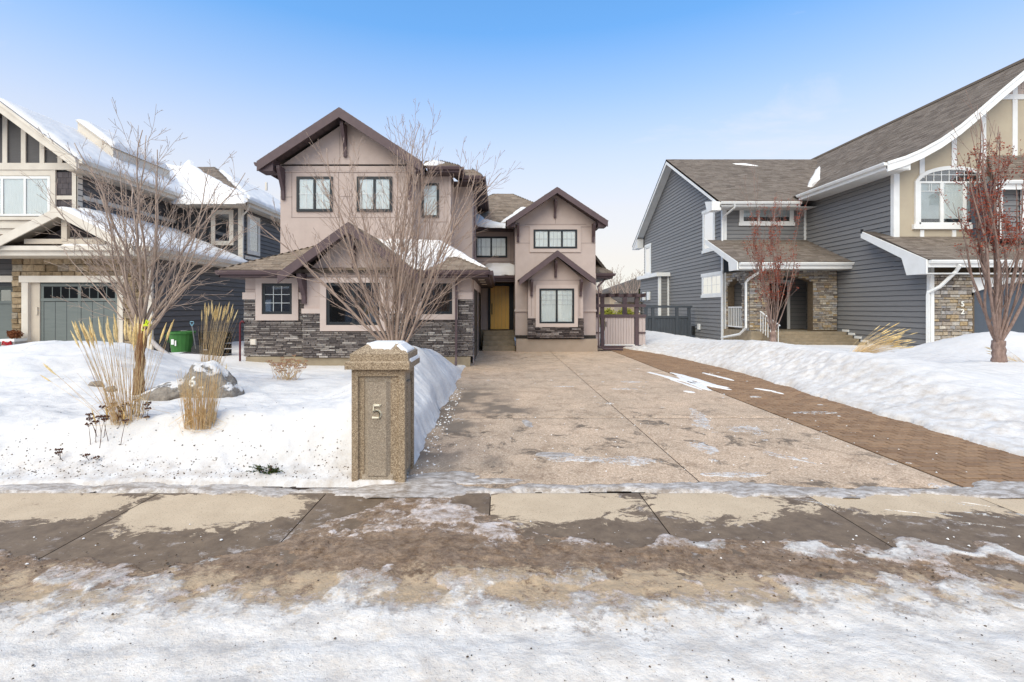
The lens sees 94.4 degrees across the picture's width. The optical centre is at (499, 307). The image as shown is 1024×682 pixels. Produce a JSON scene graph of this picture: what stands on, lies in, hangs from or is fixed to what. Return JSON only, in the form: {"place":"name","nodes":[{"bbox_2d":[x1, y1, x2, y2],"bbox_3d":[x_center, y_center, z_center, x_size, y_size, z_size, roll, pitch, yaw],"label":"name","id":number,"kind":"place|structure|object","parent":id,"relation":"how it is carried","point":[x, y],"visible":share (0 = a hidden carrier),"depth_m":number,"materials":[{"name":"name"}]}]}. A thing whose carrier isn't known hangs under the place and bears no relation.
{"place":"outdoors","nodes":[
{"label":"outdoors","id":0,"kind":"place"},
{"bbox_2d":[0,98,279,349],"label":"dark grey house","id":1,"kind":"structure","parent":0,"point":[32,282],"depth_m":16.50,"materials":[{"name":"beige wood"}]},
{"bbox_2d":[0,286,12,345],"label":"door","id":2,"kind":"structure","parent":1,"relation":"in","point":[6,297],"depth_m":16.55,"materials":[{"name":"metal"}]},
{"bbox_2d":[0,170,56,216],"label":"window","id":3,"kind":"structure","parent":1,"relation":"in","point":[19,197],"depth_m":16.48,"materials":[{"name":"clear glass"}]},
{"bbox_2d":[40,283,116,341],"bbox_3d":[-14.216,0.465,16.040,2.616,2.530,0.040,0,0,0],"label":"garage door","id":4,"kind":"structure","parent":1,"relation":"in","point":[65,315],"depth_m":16.04,"materials":[{"name":"grey metal"}]},
{"bbox_2d":[211,210,233,244],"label":"window","id":5,"kind":"structure","parent":1,"relation":"in","point":[228,215],"depth_m":21.47,"materials":[{"name":"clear glass"}]},
{"bbox_2d":[247,214,259,255],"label":"window","id":6,"kind":"structure","parent":1,"relation":"in","point":[253,238],"depth_m":22.46,"materials":[{"name":"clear glass"}]},
{"bbox_2d":[170,341,246,358],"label":"side yard snow","id":7,"kind":"structure","parent":0,"point":[235,349],"depth_m":17.07,"materials":[{"name":"white snow"}]},
{"bbox_2d":[156,339,170,352],"bbox_3d":[-10.733,1.295,15.293,0.420,0.510,0.415,0,0,0],"label":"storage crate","id":8,"kind":"object","parent":7,"relation":"on","point":[167,348],"visible":0.33,"depth_m":15.10,"materials":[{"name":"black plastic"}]},
{"bbox_2d":[165,331,195,352],"bbox_3d":[-9.814,1.150,14.600,0.807,0.800,0.739,0,0,0],"label":"green bin","id":9,"kind":"object","parent":7,"relation":"on","point":[181,341],"visible":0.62,"depth_m":14.36,"materials":[{"name":"plastic"}]},
{"bbox_2d":[190,321,202,353],"bbox_3d":[-9.224,1.005,14.450,0.368,1.150,0.131,0,0,0],"label":"snow shovel","id":10,"kind":"object","parent":7,"relation":"on","point":[195,348],"visible":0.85,"depth_m":14.45,"materials":[{"name":"metal"}]},
{"bbox_2d":[199,331,231,355],"bbox_3d":[-9.061,1.160,15.117,0.780,0.780,0.465,0,0,0],"label":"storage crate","id":11,"kind":"object","parent":7,"relation":"on","point":[229,351],"visible":0.66,"depth_m":14.90,"materials":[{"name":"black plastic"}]},
{"bbox_2d":[0,486,1023,586],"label":"sidewalk","id":12,"kind":"structure","parent":0,"point":[158,529],"depth_m":3.63,"materials":[{"name":"concrete"}]},
{"bbox_2d":[0,476,1023,500],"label":"ice strip","id":13,"kind":"object","parent":12,"relation":"on","point":[428,486],"visible":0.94,"depth_m":4.21,"materials":[{"name":"white ice"}]},
{"bbox_2d":[928,483,970,487],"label":"snow patch","id":14,"kind":"object","parent":12,"relation":"on","point":[945,485],"visible":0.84,"depth_m":4.29,"materials":[{"name":"white snow"}]},
{"bbox_2d":[0,0,1023,290],"label":"sky","id":15,"kind":"structure","parent":0,"point":[592,99],"materials":[{"name":"blue"}]},
{"bbox_2d":[407,350,959,492],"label":"driveway","id":16,"kind":"structure","parent":0,"point":[503,381],"depth_m":6.01,"materials":[{"name":"beige concrete"}]},
{"bbox_2d":[407,471,478,480],"bbox_3d":[-0.543,1.631,4.549,0.732,0.014,0.324,0,0,0],"label":"snow patch","id":17,"kind":"object","parent":16,"relation":"on","point":[454,475],"visible":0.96,"depth_m":4.57,"materials":[{"name":"white snow"}]},
{"bbox_2d":[454,478,522,484],"bbox_3d":[-0.141,1.631,4.431,0.744,0.014,0.156,0,0,-3],"label":"snow patch","id":18,"kind":"object","parent":16,"relation":"on","point":[485,481],"visible":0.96,"depth_m":4.41,"materials":[{"name":"white snow"}]},
{"bbox_2d":[0,366,1018,680],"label":"grit","id":19,"kind":"object","parent":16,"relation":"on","point":[418,472],"visible":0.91,"depth_m":3.10,"materials":[{"name":"brown gravel"}]},
{"bbox_2d":[26,389,1019,569],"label":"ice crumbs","id":20,"kind":"object","parent":16,"relation":"on","point":[552,448],"visible":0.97,"depth_m":5.53,"materials":[{"name":"white ice"}]},
{"bbox_2d":[522,420,532,427],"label":"snow patch","id":21,"kind":"object","parent":16,"relation":"on","point":[527,423],"visible":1,"depth_m":6.61,"materials":[{"name":"white snow"}]},
{"bbox_2d":[535,452,574,457],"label":"snow patch","id":22,"kind":"object","parent":16,"relation":"on","point":[554,454],"visible":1,"depth_m":5.22,"materials":[{"name":"white snow"}]},
{"bbox_2d":[546,456,631,462],"bbox_3d":[0.988,1.631,5.062,0.985,0.014,0.240,0,0,5],"label":"snow patch","id":23,"kind":"object","parent":16,"relation":"on","point":[581,460],"visible":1,"depth_m":5.05,"materials":[{"name":"white snow"}]},
{"bbox_2d":[595,456,655,465],"bbox_3d":[1.352,1.631,5.026,0.744,0.014,0.336,0,0,0],"label":"snow patch","id":24,"kind":"object","parent":16,"relation":"on","point":[633,461],"visible":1,"depth_m":5.01,"materials":[{"name":"white snow"}]},
{"bbox_2d":[648,372,690,382],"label":"snow patch","id":25,"kind":"object","parent":16,"relation":"on","point":[669,377],"visible":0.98,"depth_m":10.89,"materials":[{"name":"white snow"}]},
{"bbox_2d":[665,377,701,389],"bbox_3d":[3.918,1.629,10.184,0.096,0.018,1.836,0,0,-5],"label":"snow patch","id":26,"kind":"object","parent":16,"relation":"on","point":[684,383],"visible":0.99,"depth_m":9.96,"materials":[{"name":"white snow"}]},
{"bbox_2d":[676,376,711,390],"bbox_3d":[4.171,1.629,10.220,0.272,0.018,1.958,0,0,1],"label":"snow patch","id":27,"kind":"object","parent":16,"relation":"on","point":[699,385],"visible":0.97,"depth_m":9.96,"materials":[{"name":"white snow"}]},
{"bbox_2d":[689,408,712,428],"bbox_3d":[2.947,1.631,6.954,0.276,0.014,1.368,0,0,12],"label":"snow patch","id":28,"kind":"object","parent":16,"relation":"on","point":[705,418],"visible":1,"depth_m":6.79,"materials":[{"name":"white snow"}]},
{"bbox_2d":[690,442,718,453],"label":"snow patch","id":29,"kind":"object","parent":16,"relation":"on","point":[712,448],"visible":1,"depth_m":5.48,"materials":[{"name":"white snow"}]},
{"bbox_2d":[700,472,765,477],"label":"snow patch","id":30,"kind":"object","parent":16,"relation":"on","point":[751,474],"visible":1,"depth_m":4.57,"materials":[{"name":"white snow"}]},
{"bbox_2d":[729,426,761,433],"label":"snow patch","id":31,"kind":"object","parent":16,"relation":"on","point":[745,427],"visible":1,"depth_m":6.39,"materials":[{"name":"white snow"}]},
{"bbox_2d":[771,452,812,462],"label":"snow patch","id":32,"kind":"object","parent":16,"relation":"on","point":[794,458],"visible":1,"depth_m":5.05,"materials":[{"name":"white snow"}]},
{"bbox_2d":[610,348,1023,487],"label":"paver path","id":33,"kind":"structure","parent":0,"point":[953,460],"depth_m":6.33,"materials":[{"name":"brown brick"}]},
{"bbox_2d":[596,293,645,347],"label":"pergola gate","id":34,"kind":"structure","parent":33,"relation":"on","point":[623,329],"depth_m":18.88,"materials":[{"name":"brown wood"}]},
{"bbox_2d":[670,372,719,386],"bbox_3d":[4.418,1.629,10.617,0.240,0.018,2.388,0,0,-6],"label":"snow patch","id":35,"kind":"object","parent":33,"relation":"on","point":[693,379],"visible":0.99,"depth_m":10.74,"materials":[{"name":"white snow"}]},
{"bbox_2d":[697,382,728,387],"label":"snow patch","id":36,"kind":"object","parent":33,"relation":"on","point":[713,385],"visible":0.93,"depth_m":9.91,"materials":[{"name":"white snow"}]},
{"bbox_2d":[703,384,730,389],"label":"snow patch","id":37,"kind":"object","parent":33,"relation":"on","point":[717,387],"visible":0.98,"depth_m":9.61,"materials":[{"name":"white snow"}]},
{"bbox_2d":[704,373,733,380],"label":"snow patch","id":38,"kind":"object","parent":33,"relation":"on","point":[719,376],"visible":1,"depth_m":11.05,"materials":[{"name":"white snow"}]},
{"bbox_2d":[632,58,1023,351],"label":"blue grey house","id":39,"kind":"structure","parent":0,"point":[879,236],"depth_m":19.67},
{"bbox_2d":[644,243,650,274],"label":"window","id":40,"kind":"structure","parent":39,"relation":"in","point":[647,247],"depth_m":33.56,"materials":[{"name":"white glass"}]},
{"bbox_2d":[702,210,714,253],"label":"window","id":41,"kind":"structure","parent":39,"relation":"in","point":[708,218],"depth_m":24.06,"materials":[{"name":"white glass"}]},
{"bbox_2d":[701,271,722,297],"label":"window","id":42,"kind":"structure","parent":39,"relation":"in","point":[711,282],"depth_m":23.56,"materials":[{"name":"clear glass"}]},
{"bbox_2d":[738,206,794,225],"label":"window","id":43,"kind":"structure","parent":39,"relation":"in","point":[744,215],"depth_m":22.37,"materials":[{"name":"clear glass"}]},
{"bbox_2d":[769,283,786,328],"bbox_3d":[13.050,-0.045,22.313,1.000,2.150,0.034,0,0,0],"label":"entry door","id":44,"kind":"structure","parent":39,"relation":"in","point":[783,322],"depth_m":22.30,"materials":[{"name":"black plastic"}]},
{"bbox_2d":[912,166,991,228],"bbox_3d":[16.636,-4.013,17.350,2.956,2.319,0.100,0,0,0],"label":"arched window","id":45,"kind":"structure","parent":39,"relation":"in","point":[930,211],"depth_m":17.39,"materials":[{"name":"clear glass"}]},
{"label":"ground","id":46,"kind":"structure","parent":0,"visible":0},
{"bbox_2d":[0,329,26,345],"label":"gift planter","id":47,"kind":"object","parent":46,"relation":"on","point":[14,336],"visible":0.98,"depth_m":15.51,"materials":[{"name":"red fabric"}]},
{"bbox_2d":[0,340,199,356],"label":"snow","id":48,"kind":"structure","parent":46,"relation":"on","point":[5,350],"depth_m":9.37,"materials":[{"name":"white snow"}]},
{"bbox_2d":[0,366,439,487],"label":"front yard snow","id":49,"kind":"structure","parent":46,"relation":"on","point":[44,416],"depth_m":4.89,"materials":[{"name":"white snow"}]},
{"bbox_2d":[54,448,99,460],"bbox_3d":[-4.163,1.460,4.669,0.463,0.133,0.097,0,0,0],"label":"dried perennial","id":50,"kind":"object","parent":49,"relation":"on","point":[60,452],"visible":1,"depth_m":4.66,"materials":[{"name":"brown plant"}]},
{"bbox_2d":[39,363,123,414],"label":"ornamental grass","id":51,"kind":"object","parent":49,"relation":"on","point":[48,368],"depth_m":5.18,"materials":[{"name":"plant"}]},
{"bbox_2d":[88,381,101,386],"bbox_3d":[-6.109,1.165,7.175,0.268,0.103,0.100,0,0,0],"label":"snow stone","id":52,"kind":"object","parent":49,"relation":"on","point":[90,384],"visible":0.53,"depth_m":7.14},
{"bbox_2d":[85,413,149,447],"bbox_3d":[-3.995,1.237,4.853,0.580,0.343,0.417,0,0,-16],"label":"dried perennial","id":53,"kind":"object","parent":49,"relation":"on","point":[89,418],"visible":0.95,"depth_m":4.83,"materials":[{"name":"brown plant"}]},
{"bbox_2d":[70,314,173,425],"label":"ornamental grass","id":54,"kind":"object","parent":49,"relation":"on","point":[125,414],"depth_m":5.01,"materials":[{"name":"plant"}]},
{"bbox_2d":[99,399,151,420],"bbox_3d":[-3.996,1.112,5.106,0.568,0.242,0.286,0,0,11],"label":"dried perennial","id":55,"kind":"object","parent":49,"relation":"on","point":[146,408],"visible":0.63,"depth_m":5.07,"materials":[{"name":"brown plant"}]},
{"bbox_2d":[20,97,261,394],"bbox_3d":[-5.303,-0.809,7.282,3.373,4.402,2.522,0,0,0],"label":"bare tree","id":56,"kind":"object","parent":49,"relation":"on","point":[131,303],"visible":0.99,"depth_m":6.93,"materials":[{"name":"brown plant"}]},
{"bbox_2d":[141,360,244,400],"bbox_3d":[-4.478,1.225,6.883,1.509,0.892,0.805,0,0,13],"label":"numbered boulder","id":57,"kind":"object","parent":49,"relation":"on","point":[171,390],"visible":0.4,"depth_m":6.71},
{"bbox_2d":[169,367,224,437],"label":"ornamental grass","id":58,"kind":"object","parent":49,"relation":"on","point":[208,411],"depth_m":4.95,"materials":[{"name":"plant"}]},
{"bbox_2d":[245,464,283,474],"bbox_3d":[-2.208,1.527,4.473,0.387,0.127,0.153,0,0,0],"label":"juniper sprig","id":59,"kind":"object","parent":49,"relation":"on","point":[269,470],"visible":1,"depth_m":4.47,"materials":[{"name":"green plant"}]},
{"bbox_2d":[0,341,465,408],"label":"lawn snow","id":60,"kind":"structure","parent":46,"relation":"on","point":[441,373],"depth_m":8.66,"materials":[{"name":"white snow"}]},
{"bbox_2d":[151,339,171,354],"bbox_3d":[-8.373,1.156,12.119,3.940,0.532,0.171,0,0,42],"label":"corrugated hose","id":61,"kind":"object","parent":60,"relation":"on","point":[155,343],"visible":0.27,"depth_m":12.94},
{"bbox_2d":[198,302,237,368],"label":"ornamental grass","id":62,"kind":"object","parent":60,"relation":"on","point":[215,314],"depth_m":7.87,"materials":[{"name":"plant"}]},
{"bbox_2d":[265,354,307,380],"bbox_3d":[-3.729,1.075,8.333,0.728,0.448,0.664,0,0,0],"label":"dried perennial","id":63,"kind":"object","parent":60,"relation":"on","point":[273,364],"visible":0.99,"depth_m":8.33,"materials":[{"name":"plant"}]},
{"bbox_2d":[230,99,523,342],"bbox_3d":[-2.288,-1.512,9.411,5.598,5.571,3.625,0,0,0],"label":"bare tree","id":64,"kind":"object","parent":60,"relation":"on","point":[398,289],"visible":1,"depth_m":9.23,"materials":[{"name":"brown plant"}]},
{"bbox_2d":[344,341,419,482],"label":"number pillar","id":65,"kind":"structure","parent":46,"relation":"on","point":[382,410],"depth_m":4.37,"materials":[{"name":"beige stone"}]},
{"bbox_2d":[215,107,622,366],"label":"stucco house","id":66,"kind":"structure","parent":46,"relation":"on","point":[532,288],"depth_m":15.00,"materials":[{"name":"paint"}]},
{"bbox_2d":[239,320,243,360],"bbox_3d":[-7.009,0.944,12.900,0.148,1.171,0.050,0,0,0],"label":"red pipe","id":67,"kind":"object","parent":66,"relation":"attached to","point":[240,340],"visible":0.88,"depth_m":12.88,"materials":[{"name":"metal"}]},
{"bbox_2d":[255,278,298,319],"bbox_3d":[-6.070,-0.228,12.960,1.166,1.183,0.080,0,0,0],"label":"window","id":68,"kind":"structure","parent":66,"relation":"in","point":[266,288],"depth_m":12.92,"materials":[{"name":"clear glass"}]},
{"bbox_2d":[296,176,332,211],"bbox_3d":[-5.838,-3.573,14.977,1.135,1.105,0.045,0,0,0],"label":"window","id":69,"kind":"structure","parent":66,"relation":"in","point":[308,203],"depth_m":14.99,"materials":[{"name":"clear glass"}]},
{"bbox_2d":[320,277,385,330],"bbox_3d":[-3.880,-0.085,12.580,1.735,1.446,0.080,0,0,0],"label":"window","id":70,"kind":"structure","parent":66,"relation":"in","point":[326,306],"depth_m":12.57,"materials":[{"name":"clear glass"}]},
{"bbox_2d":[357,176,391,211],"bbox_3d":[-3.943,-3.573,14.977,1.115,1.105,0.045,0,0,0],"label":"window","id":71,"kind":"structure","parent":66,"relation":"in","point":[374,181],"depth_m":14.99,"materials":[{"name":"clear glass"}]},
{"bbox_2d":[422,183,438,216],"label":"window","id":72,"kind":"structure","parent":66,"relation":"in","point":[430,197],"depth_m":15.58,"materials":[{"name":"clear glass"}]},
{"bbox_2d":[416,278,457,319],"bbox_3d":[-1.704,-0.228,12.960,1.143,1.143,0.080,0,0,0],"label":"window","id":73,"kind":"structure","parent":66,"relation":"in","point":[446,315],"depth_m":12.92,"materials":[{"name":"clear glass"}]},
{"bbox_2d":[474,289,477,359],"bbox_3d":[-0.752,0.535,15.105,0.022,2.150,2.470,0,0,0],"label":"garage door","id":74,"kind":"structure","parent":66,"relation":"in","point":[475,292],"depth_m":14.81,"materials":[{"name":"brown wood"}]},
{"bbox_2d":[478,292,480,350],"bbox_3d":[-0.752,0.535,17.950,0.022,2.150,2.680,0,0,0],"label":"garage door","id":75,"kind":"structure","parent":66,"relation":"in","point":[479,295],"depth_m":17.82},
{"bbox_2d":[476,237,506,256],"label":"window","id":76,"kind":"structure","parent":66,"relation":"in","point":[485,246],"depth_m":19.49,"materials":[{"name":"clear glass"}]},
{"bbox_2d":[491,286,508,328],"bbox_3d":[0.027,0.020,19.845,0.778,1.811,0.090,0,0,0],"label":"front door","id":77,"kind":"structure","parent":66,"relation":"in","point":[499,294],"depth_m":19.84,"materials":[{"name":"yellow wood"}]},
{"bbox_2d":[530,226,580,251],"bbox_3d":[2.093,-2.541,17.675,1.906,0.986,0.050,0,0,0],"label":"window","id":78,"kind":"structure","parent":66,"relation":"in","point":[562,238],"depth_m":17.66,"materials":[{"name":"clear glass"}]},
{"bbox_2d":[536,285,577,326],"bbox_3d":[2.086,-0.041,17.170,1.527,1.527,0.060,0,0,0],"label":"window","id":79,"kind":"structure","parent":66,"relation":"in","point":[556,305],"depth_m":17.15,"materials":[{"name":"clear glass"}]},
{"bbox_2d":[0,497,1023,681],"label":"road snow","id":80,"kind":"structure","parent":46,"relation":"on","point":[386,593],"depth_m":2.49,"materials":[{"name":"white snow"}]},
{"bbox_2d":[596,281,605,311],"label":"bare tree","id":81,"kind":"object","parent":46,"relation":"on","point":[600,286],"visible":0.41,"depth_m":50.01,"materials":[{"name":"brown plant"}]},
{"bbox_2d":[599,307,615,330],"bbox_3d":[6.909,0.804,29.981,1.347,1.668,1.314,0,0,0],"label":"shrub","id":82,"kind":"object","parent":46,"relation":"on","point":[608,311],"visible":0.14,"depth_m":29.82,"materials":[{"name":"green plant"}]},
{"bbox_2d":[606,265,624,301],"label":"bare tree","id":83,"kind":"object","parent":46,"relation":"on","point":[614,289],"visible":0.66,"depth_m":57.96,"materials":[{"name":"plant"}]},
{"bbox_2d":[596,278,640,313],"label":"house","id":84,"kind":"structure","parent":46,"relation":"on","point":[608,300],"depth_m":61.05,"materials":[{"name":"grey"}]},
{"bbox_2d":[615,308,633,313],"bbox_3d":[7.990,0.776,30.013,1.447,1.708,1.384,0,0,0],"label":"shrub","id":85,"kind":"object","parent":46,"relation":"on","point":[629,311],"visible":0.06,"depth_m":29.88,"materials":[{"name":"green plant"}]},
{"bbox_2d":[612,297,641,313],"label":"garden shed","id":86,"kind":"structure","parent":46,"relation":"on","point":[630,300],"depth_m":33.46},
{"bbox_2d":[618,277,639,293],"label":"bare tree","id":87,"kind":"object","parent":46,"relation":"on","point":[630,286],"visible":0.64,"depth_m":51.91,"materials":[{"name":"brown plant"}]},
{"bbox_2d":[644,305,691,336],"bbox_3d":[9.104,0.822,25.490,2.530,1.816,0.160,0,0,0],"label":"grey fence","id":88,"kind":"object","parent":46,"relation":"on","point":[676,324],"visible":0.69,"depth_m":25.48,"materials":[{"name":"grey wood"}]},
{"bbox_2d":[604,331,892,366],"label":"snow","id":89,"kind":"structure","parent":46,"relation":"on","point":[714,352],"depth_m":15.52,"materials":[{"name":"white snow"}]},
{"bbox_2d":[739,164,809,341],"bbox_3d":[7.667,-1.535,13.270,1.685,5.312,1.265,0,0,24],"label":"bare tree","id":90,"kind":"object","parent":89,"relation":"on","point":[773,325],"visible":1,"depth_m":13.28,"materials":[{"name":"red plant"}]},
{"bbox_2d":[718,341,1023,455],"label":"snow bank","id":91,"kind":"structure","parent":46,"relation":"on","point":[980,402],"depth_m":7.93,"materials":[{"name":"white snow"}]},
{"bbox_2d":[852,323,917,353],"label":"ornamental grass","id":92,"kind":"object","parent":91,"relation":"on","point":[865,348],"depth_m":11.32,"materials":[{"name":"plant"}]},
{"bbox_2d":[935,91,1023,362],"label":"bare tree","id":93,"kind":"object","parent":91,"relation":"on","point":[999,329],"visible":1,"depth_m":8.90,"materials":[{"name":"red plant"}]},
{"bbox_2d":[985,347,1021,361],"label":"snow","id":94,"kind":"structure","parent":91,"relation":"on","point":[1010,359],"depth_m":9.27,"materials":[{"name":"white snow"}]},
{"bbox_2d":[803,331,1023,361],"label":"snow mound","id":95,"kind":"object","parent":46,"relation":"on","point":[971,346],"visible":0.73,"depth_m":11.87,"materials":[{"name":"white snow"}]}
]}

